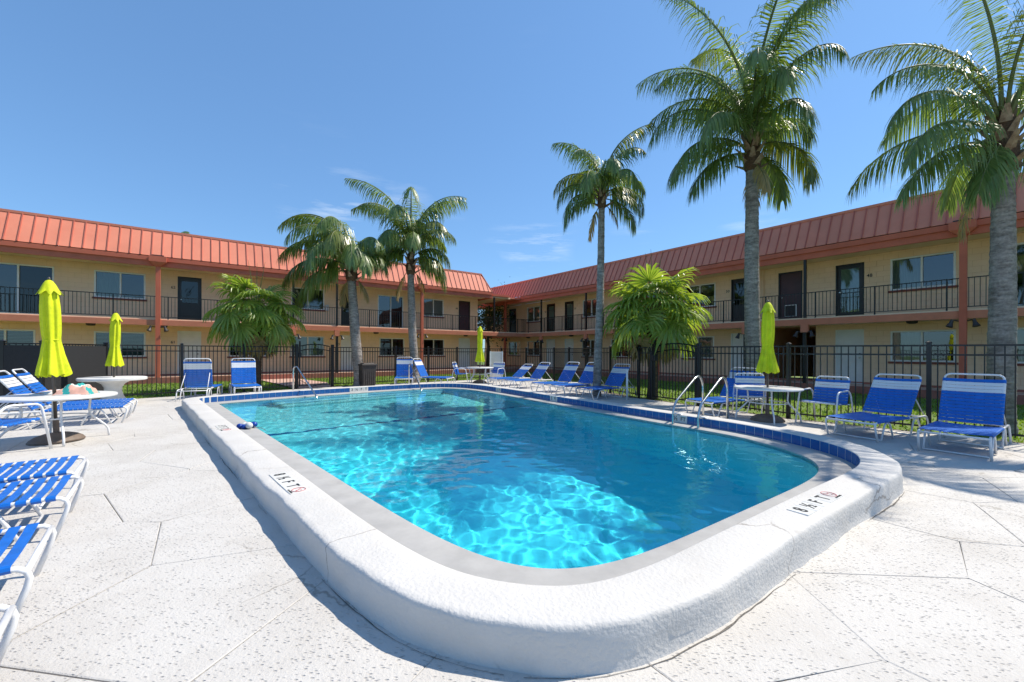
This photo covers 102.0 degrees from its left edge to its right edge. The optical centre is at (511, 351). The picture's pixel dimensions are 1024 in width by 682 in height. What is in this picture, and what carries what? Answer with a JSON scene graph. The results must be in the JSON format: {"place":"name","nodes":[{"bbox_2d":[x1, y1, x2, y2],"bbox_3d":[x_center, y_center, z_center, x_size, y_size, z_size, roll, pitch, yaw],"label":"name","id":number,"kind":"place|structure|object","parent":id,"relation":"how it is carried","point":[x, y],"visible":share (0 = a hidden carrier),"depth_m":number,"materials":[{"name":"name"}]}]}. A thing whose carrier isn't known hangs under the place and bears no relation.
{"place":"outdoors","nodes":[
{"label":"outdoors","id":0,"kind":"place"},
{"bbox_2d":[0,208,525,384],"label":"apartment building","id":1,"kind":"structure","parent":0,"point":[149,286],"depth_m":19.19,"materials":[{"name":"beige paint"}]},
{"bbox_2d":[0,329,35,344],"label":"window","id":2,"kind":"structure","parent":1,"relation":"in","point":[5,331],"depth_m":16.49,"materials":[{"name":"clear glass"}]},
{"bbox_2d":[0,262,53,313],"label":"sliding door","id":3,"kind":"structure","parent":1,"relation":"in","point":[28,276],"depth_m":16.68,"materials":[{"name":"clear glass"}]},
{"bbox_2d":[92,270,146,300],"bbox_3d":[-17.210,-2.878,18.237,1.770,1.225,0.173,0,0,-37],"label":"window","id":4,"kind":"structure","parent":1,"relation":"in","point":[104,282],"depth_m":18.09,"materials":[{"name":"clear glass"}]},
{"bbox_2d":[94,331,146,357],"bbox_3d":[-17.215,-0.283,18.239,1.780,1.175,0.170,0,0,-37],"label":"window","id":5,"kind":"structure","parent":1,"relation":"in","point":[95,332],"depth_m":18.45,"materials":[{"name":"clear glass"}]},
{"bbox_2d":[177,331,200,373],"bbox_3d":[-15.287,0.077,19.660,0.890,2.090,0.140,0,0,-37],"label":"door","id":6,"kind":"structure","parent":1,"relation":"in","point":[185,337],"depth_m":19.68,"materials":[{"name":"white paint"}]},
{"bbox_2d":[178,276,201,319],"bbox_3d":[-15.276,-2.470,19.660,0.890,2.085,0.140,0,0,-37],"label":"door","id":7,"kind":"structure","parent":1,"relation":"in","point":[188,287],"depth_m":19.67,"materials":[{"name":"black metal"}]},
{"bbox_2d":[227,339,268,357],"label":"window","id":8,"kind":"structure","parent":1,"relation":"in","point":[230,353],"depth_m":20.72,"materials":[{"name":"glass"}]},
{"bbox_2d":[289,336,325,357],"bbox_3d":[-11.188,-0.258,22.707,1.810,1.175,0.157,0,0,-37],"label":"window","id":9,"kind":"structure","parent":1,"relation":"in","point":[314,352],"depth_m":22.88,"materials":[{"name":"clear glass"}]},
{"bbox_2d":[291,287,325,311],"bbox_3d":[-11.162,-2.853,22.709,1.770,1.225,0.140,0,0,-37],"label":"window","id":10,"kind":"structure","parent":1,"relation":"in","point":[307,309],"depth_m":22.71,"materials":[{"name":"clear glass"}]},
{"bbox_2d":[341,293,349,325],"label":"door","id":11,"kind":"structure","parent":1,"relation":"in","point":[346,311],"depth_m":23.92,"materials":[{"name":"black metal"}]},
{"bbox_2d":[341,335,352,369],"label":"door","id":12,"kind":"structure","parent":1,"relation":"in","point":[346,342],"depth_m":23.95,"materials":[{"name":"white paint"}]},
{"bbox_2d":[378,295,402,327],"bbox_3d":[-7.464,-2.428,25.483,1.600,2.005,0.097,0,0,-37],"label":"sliding door","id":13,"kind":"structure","parent":1,"relation":"in","point":[394,306],"depth_m":25.70,"materials":[{"name":"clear glass"}]},
{"bbox_2d":[378,338,405,356],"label":"window","id":14,"kind":"structure","parent":1,"relation":"in","point":[390,343],"depth_m":25.50,"materials":[{"name":"glass"}]},
{"bbox_2d":[424,298,444,317],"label":"window","id":15,"kind":"structure","parent":1,"relation":"in","point":[434,306],"depth_m":27.23,"materials":[{"name":"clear glass"}]},
{"bbox_2d":[424,339,444,356],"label":"window","id":16,"kind":"structure","parent":1,"relation":"in","point":[431,343],"depth_m":27.26,"materials":[{"name":"glass"}]},
{"bbox_2d":[459,301,469,330],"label":"door","id":17,"kind":"structure","parent":1,"relation":"in","point":[464,306],"depth_m":28.59,"materials":[{"name":"black metal"}]},
{"bbox_2d":[459,338,469,366],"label":"door","id":18,"kind":"structure","parent":1,"relation":"in","point":[464,354],"depth_m":28.62,"materials":[{"name":"white paint"}]},
{"bbox_2d":[478,294,519,331],"bbox_3d":[-1.462,-2.646,31.003,3.080,2.580,4.620,0,0,-37],"label":"link canopy","id":19,"kind":"object","parent":1,"relation":"on","point":[496,299],"visible":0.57,"depth_m":29.41,"materials":[{"name":"ceramic"}]},
{"bbox_2d":[263,378,330,388],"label":"path","id":20,"kind":"structure","parent":0,"point":[290,382],"depth_m":18.20,"materials":[{"name":"concrete"}]},
{"bbox_2d":[0,379,1023,681],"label":"pool deck","id":21,"kind":"structure","parent":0,"point":[224,583],"depth_m":2.39,"materials":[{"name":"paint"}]},
{"bbox_2d":[0,604,19,663],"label":"chaise lounger","id":22,"kind":"object","parent":21,"relation":"on","point":[9,620],"visible":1,"depth_m":1.73,"materials":[{"name":"white metal"}]},
{"bbox_2d":[0,403,52,448],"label":"pool armchair","id":23,"kind":"object","parent":21,"relation":"on","point":[4,422],"visible":1,"depth_m":5.50,"materials":[{"name":"white metal"}]},
{"bbox_2d":[0,522,56,634],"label":"chaise lounger","id":24,"kind":"object","parent":21,"relation":"on","point":[14,553],"visible":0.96,"depth_m":2.26,"materials":[{"name":"blue plastic"}]},
{"bbox_2d":[0,474,83,541],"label":"chaise lounger","id":25,"kind":"object","parent":21,"relation":"on","point":[7,488],"visible":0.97,"depth_m":3.12,"materials":[{"name":"blue plastic"}]},
{"bbox_2d":[0,455,88,509],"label":"chaise lounger","id":26,"kind":"object","parent":21,"relation":"on","point":[23,466],"visible":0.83,"depth_m":3.70,"materials":[{"name":"blue plastic"}]},
{"bbox_2d":[26,277,85,445],"bbox_3d":[-6.865,0.114,6.200,0.610,2.460,0.610,-3,0,0],"label":"patio umbrella","id":27,"kind":"object","parent":21,"relation":"on","point":[53,362],"visible":0.98,"depth_m":6.13,"materials":[{"name":"yellow fabric"}]},
{"bbox_2d":[0,391,117,446],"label":"pool table","id":28,"kind":"object","parent":21,"relation":"on","point":[21,398],"visible":0.79,"depth_m":5.99,"materials":[{"name":"white plastic"}]},
{"bbox_2d":[29,389,60,394],"bbox_3d":[-7.000,0.618,6.417,0.557,0.062,0.347,0,0,-25],"label":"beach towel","id":29,"kind":"object","parent":28,"relation":"on","point":[48,392],"visible":0.41,"depth_m":6.26,"materials":[{"name":"white fabric"}]},
{"bbox_2d":[52,383,99,395],"bbox_3d":[-6.663,0.564,6.350,0.436,0.173,0.359,0,0,-25],"label":"beach towel","id":30,"kind":"object","parent":28,"relation":"on","point":[78,389],"visible":1,"depth_m":6.26,"materials":[{"name":"fabric"}]},
{"bbox_2d":[0,370,131,428],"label":"chaise lounger","id":31,"kind":"object","parent":21,"relation":"on","point":[11,387],"visible":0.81,"depth_m":7.44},
{"bbox_2d":[0,368,137,420],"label":"chaise lounger","id":32,"kind":"object","parent":21,"relation":"on","point":[27,381],"visible":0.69,"depth_m":8.13,"materials":[{"name":"blue plastic"}]},
{"bbox_2d":[76,376,147,405],"bbox_3d":[-9.954,0.984,10.350,1.290,0.690,1.290,0,0,0],"label":"stone table","id":33,"kind":"object","parent":21,"relation":"on","point":[112,383],"visible":0.69,"depth_m":10.19,"materials":[{"name":"white stone"}]},
{"bbox_2d":[105,311,123,376],"bbox_3d":[-9.927,0.149,10.351,0.361,2.320,0.351,2,0,0],"label":"patio umbrella","id":34,"kind":"object","parent":33,"relation":"on","point":[114,359],"visible":1,"depth_m":10.29,"materials":[{"name":"yellow fabric"}]},
{"bbox_2d":[175,358,222,401],"bbox_3d":[-9.011,0.762,12.020,0.715,1.151,1.902,0,0,-24],"label":"chaise lounger","id":35,"kind":"object","parent":21,"relation":"on","point":[197,375],"visible":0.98,"depth_m":11.75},
{"bbox_2d":[229,358,261,393],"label":"chaise lounger","id":36,"kind":"object","parent":21,"relation":"on","point":[245,366],"visible":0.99,"depth_m":13.13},
{"bbox_2d":[293,366,317,397],"bbox_3d":[-6.153,1.067,12.311,1.551,1.256,0.107,0,0,38],"label":"hand rail","id":37,"kind":"object","parent":21,"relation":"on","point":[305,380],"visible":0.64,"depth_m":12.38,"materials":[{"name":"silver metal"}]},
{"bbox_2d":[358,363,376,385],"bbox_3d":[-5.724,0.896,16.350,0.610,0.900,0.610,0,0,-40],"label":"trash bin","id":38,"kind":"object","parent":21,"relation":"on","point":[367,374],"visible":0.98,"depth_m":16.12,"materials":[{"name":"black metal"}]},
{"bbox_2d":[394,357,412,383],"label":"chaise lounger","id":39,"kind":"object","parent":21,"relation":"on","point":[402,371],"visible":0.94,"depth_m":17.39,"materials":[{"name":"blue plastic"}]},
{"bbox_2d":[408,364,421,390],"bbox_3d":[-3.478,1.077,14.866,0.107,1.256,1.877,0,0,-27],"label":"hand rail","id":40,"kind":"object","parent":21,"relation":"on","point":[415,376],"visible":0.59,"depth_m":15.14,"materials":[{"name":"silver metal"}]},
{"bbox_2d":[405,358,454,383],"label":"chaise lounger","id":41,"kind":"object","parent":21,"relation":"on","point":[420,369],"visible":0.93,"depth_m":17.14,"materials":[{"name":"blue fabric"}]},
{"bbox_2d":[451,362,471,382],"bbox_3d":[-2.163,0.905,17.756,0.790,0.918,0.699,0,0,8],"label":"pool armchair","id":42,"kind":"object","parent":21,"relation":"on","point":[456,368],"visible":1,"depth_m":17.63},
{"bbox_2d":[473,326,486,382],"bbox_3d":[-1.401,0.109,18.100,0.610,2.510,0.610,0,0,0],"label":"patio umbrella","id":43,"kind":"object","parent":21,"relation":"on","point":[479,356],"visible":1,"depth_m":18.02,"materials":[{"name":"yellow fabric"}]},
{"bbox_2d":[466,367,493,383],"bbox_3d":[-1.404,1.022,18.100,1.208,0.687,1.208,0,0,-10],"label":"pool table","id":44,"kind":"object","parent":21,"relation":"on","point":[473,368],"visible":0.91,"depth_m":17.71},
{"bbox_2d":[484,362,506,382],"bbox_3d":[-0.723,0.911,17.884,0.699,0.918,0.790,0,0,32],"label":"pool armchair","id":45,"kind":"object","parent":21,"relation":"on","point":[499,368],"visible":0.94,"depth_m":18.02,"materials":[{"name":"blue fabric"}]},
{"bbox_2d":[490,351,502,381],"bbox_3d":[-0.710,0.677,18.749,0.590,1.380,0.100,0,0,-8],"label":"white panel","id":46,"kind":"object","parent":21,"relation":"on","point":[496,356],"visible":0.71,"depth_m":18.70,"materials":[{"name":"white plastic"}]},
{"bbox_2d":[487,364,534,385],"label":"chaise lounger","id":47,"kind":"object","parent":21,"relation":"on","point":[520,372],"visible":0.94,"depth_m":16.93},
{"bbox_2d":[504,362,552,388],"bbox_3d":[0.666,0.894,15.815,1.902,0.968,0.715,0,0,-33],"label":"chaise lounger","id":48,"kind":"object","parent":21,"relation":"on","point":[540,372],"visible":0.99,"depth_m":15.89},
{"bbox_2d":[181,383,903,678],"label":"swimming pool","id":49,"kind":"structure","parent":21,"relation":"in","point":[399,577],"depth_m":2.43,"materials":[{"name":"paint"}]},
{"bbox_2d":[216,425,231,430],"bbox_3d":[-4.339,1.147,6.240,0.142,0.014,0.577,0,0,-42],"label":"depth marker","id":50,"kind":"object","parent":49,"relation":"on","point":[223,427],"visible":1,"depth_m":6.25,"materials":[{"name":"tile"}]},
{"bbox_2d":[269,472,308,494],"bbox_3d":[-1.988,1.157,3.677,0.142,0.014,0.722,0,0,-42],"label":"depth marker","id":51,"kind":"object","parent":49,"relation":"on","point":[288,483],"visible":1,"depth_m":3.63,"materials":[{"name":"tile"}]},
{"bbox_2d":[350,387,367,391],"bbox_3d":[-4.953,1.226,13.431,0.609,0.140,0.013,0,0,-43],"label":"depth marker","id":52,"kind":"object","parent":49,"relation":"attached to","point":[356,389],"visible":1,"depth_m":13.41,"materials":[{"name":"tile"}]},
{"bbox_2d":[220,389,817,568],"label":"water","id":53,"kind":"structure","parent":49,"relation":"in","point":[519,481],"depth_m":4.78,"materials":[{"name":"blue liquid"}]},
{"bbox_2d":[236,422,264,429],"bbox_3d":[-4.402,1.258,7.025,0.461,0.137,0.275,0,0,-20],"label":"float rope","id":54,"kind":"object","parent":53,"relation":"on","point":[247,425],"visible":0.98,"depth_m":6.94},
{"bbox_2d":[550,396,556,401],"bbox_3d":[1.104,1.250,11.005,0.011,0.140,0.302,0,0,-31],"label":"depth marker","id":55,"kind":"object","parent":49,"relation":"attached to","point":[553,398],"visible":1,"depth_m":11.01,"materials":[{"name":"tile"}]},
{"bbox_2d":[674,415,686,423],"bbox_3d":[3.134,1.259,7.758,0.012,0.140,0.302,0,0,-34],"label":"depth marker","id":56,"kind":"object","parent":49,"relation":"attached to","point":[680,418],"visible":0.97,"depth_m":7.74,"materials":[{"name":"tile"}]},
{"bbox_2d":[672,375,728,428],"bbox_3d":[3.546,1.428,7.815,1.344,1.913,0.607,0,0,-39],"label":"pool ladder","id":57,"kind":"object","parent":49,"relation":"attached to","point":[701,405],"visible":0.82,"depth_m":7.78,"materials":[{"name":"silver metal"}]},
{"bbox_2d":[786,491,843,515],"bbox_3d":[2.377,1.175,3.239,0.722,0.014,0.142,0,0,-36],"label":"depth marker","id":58,"kind":"object","parent":49,"relation":"on","point":[811,505],"visible":1,"depth_m":3.20,"materials":[{"name":"tile"}]},
{"bbox_2d":[530,362,585,392],"bbox_3d":[1.608,0.871,14.399,1.902,1.020,0.715,0,0,-33],"label":"chaise lounger","id":59,"kind":"object","parent":21,"relation":"on","point":[567,376],"visible":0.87,"depth_m":14.48,"materials":[{"name":"blue fabric"}]},
{"bbox_2d":[550,362,607,395],"bbox_3d":[2.189,0.869,13.524,1.902,1.028,0.715,0,0,-33],"label":"chaise lounger","id":60,"kind":"object","parent":21,"relation":"on","point":[589,371],"visible":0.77,"depth_m":13.66,"materials":[{"name":"blue plastic"}]},
{"bbox_2d":[550,123,655,396],"bbox_3d":[2.759,-2.681,12.844,3.273,8.447,3.234,0,0,0],"label":"queen palm","id":61,"kind":"object","parent":21,"relation":"on","point":[590,184],"visible":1,"depth_m":12.72,"materials":[{"name":"green plant"}]},
{"bbox_2d":[575,363,636,399],"bbox_3d":[2.854,0.880,12.524,1.902,1.012,0.715,0,0,-33],"label":"chaise lounger","id":62,"kind":"object","parent":21,"relation":"on","point":[616,377],"visible":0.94,"depth_m":12.63,"materials":[{"name":"blue plastic"}]},
{"bbox_2d":[626,369,627,399],"bbox_3d":[3.316,0.949,11.950,0.072,0.870,0.072,0,0,0],"label":"pipe post","id":63,"kind":"object","parent":21,"relation":"on","point":[626,384],"visible":1,"depth_m":11.92,"materials":[{"name":"white metal"}]},
{"bbox_2d":[685,367,764,416],"bbox_3d":[4.897,0.885,9.502,1.902,1.020,0.715,0,0,-28],"label":"chaise lounger","id":64,"kind":"object","parent":21,"relation":"on","point":[720,399],"visible":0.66,"depth_m":9.52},
{"bbox_2d":[732,373,772,412],"bbox_3d":[5.211,0.935,9.017,0.699,0.918,0.790,0,0,22],"label":"pool armchair","id":65,"kind":"object","parent":21,"relation":"on","point":[751,380],"visible":0.65,"depth_m":9.23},
{"bbox_2d":[750,300,785,422],"bbox_3d":[5.149,0.176,8.350,0.610,2.430,0.610,0,0,0],"label":"patio umbrella","id":66,"kind":"object","parent":21,"relation":"on","point":[767,363],"visible":0.98,"depth_m":8.27,"materials":[{"name":"yellow fabric"}]},
{"bbox_2d":[734,385,803,424],"bbox_3d":[5.146,1.054,8.350,1.208,0.677,1.208,0,0,-35],"label":"pool table","id":67,"kind":"object","parent":21,"relation":"on","point":[773,388],"visible":0.98,"depth_m":8.20,"materials":[{"name":"white plastic"}]},
{"bbox_2d":[795,376,854,428],"bbox_3d":[6.011,0.939,7.970,0.790,0.918,0.699,0,0,-30],"label":"pool armchair","id":68,"kind":"object","parent":21,"relation":"on","point":[838,393],"visible":0.98,"depth_m":8.06,"materials":[{"name":"blue plastic"}]},
{"bbox_2d":[825,373,929,442],"bbox_3d":[6.215,0.898,7.037,1.902,1.004,0.715,0,0,-27],"label":"chaise lounger","id":69,"kind":"object","parent":21,"relation":"on","point":[908,399],"visible":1,"depth_m":7.11,"materials":[{"name":"blue plastic"}]},
{"bbox_2d":[917,373,1011,460],"bbox_3d":[6.625,0.869,6.052,1.902,1.065,0.715,0,0,-35],"label":"chaise lounger","id":70,"kind":"object","parent":21,"relation":"on","point":[997,399],"visible":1,"depth_m":6.17,"materials":[{"name":"blue plastic"}]},
{"bbox_2d":[0,0,1023,351],"label":"sky","id":71,"kind":"structure","parent":0,"point":[225,119],"materials":[{"name":"blue"}]},
{"bbox_2d":[96,352,1023,442],"bbox_3d":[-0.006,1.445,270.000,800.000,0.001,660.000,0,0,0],"label":"ground","id":72,"kind":"structure","parent":0,"point":[818,406],"depth_m":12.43,"materials":[{"name":"plant"}]},
{"bbox_2d":[0,340,106,409],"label":"privacy screen","id":73,"kind":"object","parent":72,"relation":"on","point":[87,361],"visible":0.45,"depth_m":9.85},
{"bbox_2d":[202,262,306,390],"bbox_3d":[-9.080,-0.870,14.836,3.225,4.696,3.027,0,0,0],"label":"fan palm","id":74,"kind":"object","parent":72,"relation":"on","point":[268,324],"visible":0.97,"depth_m":14.22,"materials":[{"name":"green plant"}]},
{"bbox_2d":[478,303,515,366],"bbox_3d":[-1.967,-1.759,33.303,4.961,6.461,5.494,0,0,12],"label":"broadleaf tree","id":75,"kind":"object","parent":72,"relation":"on","point":[485,314],"visible":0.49,"depth_m":33.08,"materials":[{"name":"green plant"}]},
{"bbox_2d":[139,382,1023,443],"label":"gravel strip","id":76,"kind":"object","parent":72,"relation":"on","point":[715,408],"visible":0.13,"depth_m":9.62,"materials":[{"name":"grey gravel"}]},
{"bbox_2d":[107,342,294,396],"bbox_3d":[-9.532,0.566,13.289,0.093,1.650,5.050,0,0,42],"label":"pool fence","id":77,"kind":"object","parent":76,"relation":"on","point":[181,351],"visible":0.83,"depth_m":12.74,"materials":[{"name":"black metal"}]},
{"bbox_2d":[295,341,333,388],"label":"pool gate","id":78,"kind":"structure","parent":76,"relation":"on","point":[298,353],"depth_m":15.31,"materials":[{"name":"black metal"}]},
{"bbox_2d":[276,214,390,385],"bbox_3d":[-6.712,-1.968,16.191,4.148,6.973,4.124,0,0,-44],"label":"queen palm","id":79,"kind":"object","parent":76,"relation":"on","point":[351,257],"visible":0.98,"depth_m":15.66,"materials":[{"name":"green plant"}]},
{"bbox_2d":[344,178,467,382],"bbox_3d":[-4.517,-2.893,17.970,4.711,8.819,4.869,0,0,41],"label":"queen palm","id":80,"kind":"object","parent":76,"relation":"on","point":[417,234],"visible":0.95,"depth_m":17.76,"materials":[{"name":"green plant"}]},
{"bbox_2d":[334,346,499,384],"bbox_3d":[-3.815,0.589,18.703,8.299,1.650,0.285,0,0,-39],"label":"pool fence","id":81,"kind":"object","parent":76,"relation":"on","point":[395,351],"visible":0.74,"depth_m":18.75,"materials":[{"name":"black metal"}]},
{"bbox_2d":[500,345,649,398],"bbox_3d":[2.307,0.615,16.948,1.383,1.650,10.274,0,0,-27],"label":"pool fence","id":82,"kind":"object","parent":76,"relation":"on","point":[559,352],"visible":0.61,"depth_m":15.76,"materials":[{"name":"black metal"}]},
{"bbox_2d":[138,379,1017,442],"bbox_3d":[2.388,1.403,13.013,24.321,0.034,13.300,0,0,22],"label":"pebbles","id":83,"kind":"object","parent":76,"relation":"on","point":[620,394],"visible":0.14,"depth_m":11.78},
{"bbox_2d":[650,340,701,405],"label":"pool gate","id":84,"kind":"structure","parent":76,"relation":"on","point":[698,371],"depth_m":11.40,"materials":[{"name":"black metal"}]},
{"bbox_2d":[700,341,1023,437],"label":"pool fence","id":85,"kind":"object","parent":76,"relation":"on","point":[928,355],"visible":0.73,"depth_m":7.96,"materials":[{"name":"black metal"}]},
{"bbox_2d":[601,251,712,398],"bbox_3d":[4.374,-0.790,12.856,3.355,4.645,3.271,0,0,0],"label":"fan palm","id":86,"kind":"object","parent":72,"relation":"on","point":[659,319],"visible":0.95,"depth_m":12.17,"materials":[{"name":"green plant"}]},
{"bbox_2d":[635,0,851,405],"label":"queen palm","id":87,"kind":"object","parent":72,"relation":"on","point":[754,119],"visible":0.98,"depth_m":11.13,"materials":[{"name":"green plant"}]},
{"bbox_2d":[478,172,1023,404],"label":"apartment building","id":88,"kind":"structure","parent":72,"relation":"on","point":[916,273],"depth_m":16.07,"materials":[{"name":"beige paint"}]},
{"bbox_2d":[509,309,515,331],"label":"door","id":89,"kind":"structure","parent":88,"relation":"in","point":[513,315],"depth_m":33.73,"materials":[{"name":"black metal"}]},
{"bbox_2d":[508,341,519,355],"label":"window","id":90,"kind":"structure","parent":88,"relation":"in","point":[512,345],"depth_m":33.42,"materials":[{"name":"glass"}]},
{"bbox_2d":[527,306,539,322],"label":"window","id":91,"kind":"structure","parent":88,"relation":"in","point":[532,312],"depth_m":31.51,"materials":[{"name":"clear glass"}]},
{"bbox_2d":[527,341,539,356],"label":"window","id":92,"kind":"structure","parent":88,"relation":"in","point":[531,345],"depth_m":31.50,"materials":[{"name":"glass"}]},
{"bbox_2d":[546,339,554,366],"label":"door","id":93,"kind":"structure","parent":88,"relation":"in","point":[550,342],"depth_m":29.94,"materials":[{"name":"white paint"}]},
{"bbox_2d":[547,303,554,331],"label":"door","id":94,"kind":"structure","parent":88,"relation":"in","point":[550,307],"depth_m":30.03,"materials":[{"name":"black glass"}]},
{"bbox_2d":[565,301,573,330],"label":"door","id":95,"kind":"structure","parent":88,"relation":"in","point":[569,306],"depth_m":28.47,"materials":[{"name":"black metal"}]},
{"bbox_2d":[565,338,573,368],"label":"door","id":96,"kind":"structure","parent":88,"relation":"in","point":[568,342],"depth_m":28.46,"materials":[{"name":"white paint"}]},
{"bbox_2d":[581,339,594,357],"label":"window","id":97,"kind":"structure","parent":88,"relation":"in","point":[591,342],"depth_m":26.86,"materials":[{"name":"glass"}]},
{"bbox_2d":[582,298,595,318],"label":"window","id":98,"kind":"structure","parent":88,"relation":"in","point":[595,298],"depth_m":26.82,"materials":[{"name":"clear glass"}]},
{"bbox_2d":[611,339,630,357],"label":"window","id":99,"kind":"structure","parent":88,"relation":"in","point":[612,340],"depth_m":24.82,"materials":[{"name":"glass"}]},
{"bbox_2d":[681,336,714,359],"bbox_3d":[9.445,-0.174,21.030,0.173,1.175,1.780,0,0,-37],"label":"window","id":100,"kind":"structure","parent":88,"relation":"in","point":[705,340],"depth_m":20.78,"materials":[{"name":"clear glass"}]},
{"bbox_2d":[685,282,716,309],"bbox_3d":[9.496,-2.769,20.948,0.140,1.225,1.720,0,0,-37],"label":"window","id":101,"kind":"structure","parent":88,"relation":"in","point":[710,306],"depth_m":20.56,"materials":[{"name":"clear glass"}]},
{"bbox_2d":[731,333,742,372],"bbox_3d":[10.690,0.169,19.363,0.102,2.060,0.880,0,0,-37],"label":"door","id":102,"kind":"structure","parent":88,"relation":"in","point":[734,341],"depth_m":19.53,"materials":[{"name":"white paint"}]},
{"bbox_2d":[731,278,743,321],"bbox_3d":[10.685,-2.364,19.353,0.140,2.085,0.880,0,0,-37],"label":"door","id":103,"kind":"structure","parent":88,"relation":"in","point":[737,285],"depth_m":19.50,"materials":[{"name":"black glass"}]},
{"bbox_2d":[778,270,802,318],"bbox_3d":[11.896,-2.359,17.720,0.140,2.085,0.900,0,0,-37],"label":"door","id":104,"kind":"structure","parent":88,"relation":"in","point":[788,282],"depth_m":17.75,"materials":[{"name":"black metal"}]},
{"bbox_2d":[835,329,863,383],"bbox_3d":[13.096,0.194,16.090,0.140,2.090,0.880,0,0,-37],"label":"door","id":105,"kind":"structure","parent":88,"relation":"in","point":[854,336],"depth_m":16.09,"materials":[{"name":"white paint"}]},
{"bbox_2d":[836,262,863,315],"bbox_3d":[13.107,-2.354,16.090,0.140,2.085,0.880,0,0,-37],"label":"door","id":106,"kind":"structure","parent":88,"relation":"in","point":[848,276],"depth_m":16.10,"materials":[{"name":"glass"}]},
{"bbox_2d":[888,251,956,292],"bbox_3d":[14.315,-2.749,14.485,0.173,1.225,1.760,0,0,-37],"label":"window","id":107,"kind":"structure","parent":88,"relation":"in","point":[906,269],"depth_m":14.74,"materials":[{"name":"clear glass"}]},
{"bbox_2d":[888,329,958,364],"bbox_3d":[14.310,-0.154,14.478,0.173,1.175,1.760,0,0,-37],"label":"window","id":108,"kind":"structure","parent":88,"relation":"in","point":[915,337],"depth_m":14.77,"materials":[{"name":"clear glass"}]},
{"bbox_2d":[1016,327,1023,365],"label":"window","id":109,"kind":"structure","parent":88,"relation":"in","point":[1020,331],"depth_m":12.75,"materials":[{"name":"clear glass"}]},
{"bbox_2d":[846,0,1023,435],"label":"queen palm","id":110,"kind":"object","parent":72,"relation":"on","point":[992,163],"visible":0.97,"depth_m":7.30,"materials":[{"name":"green plant"}]}
]}

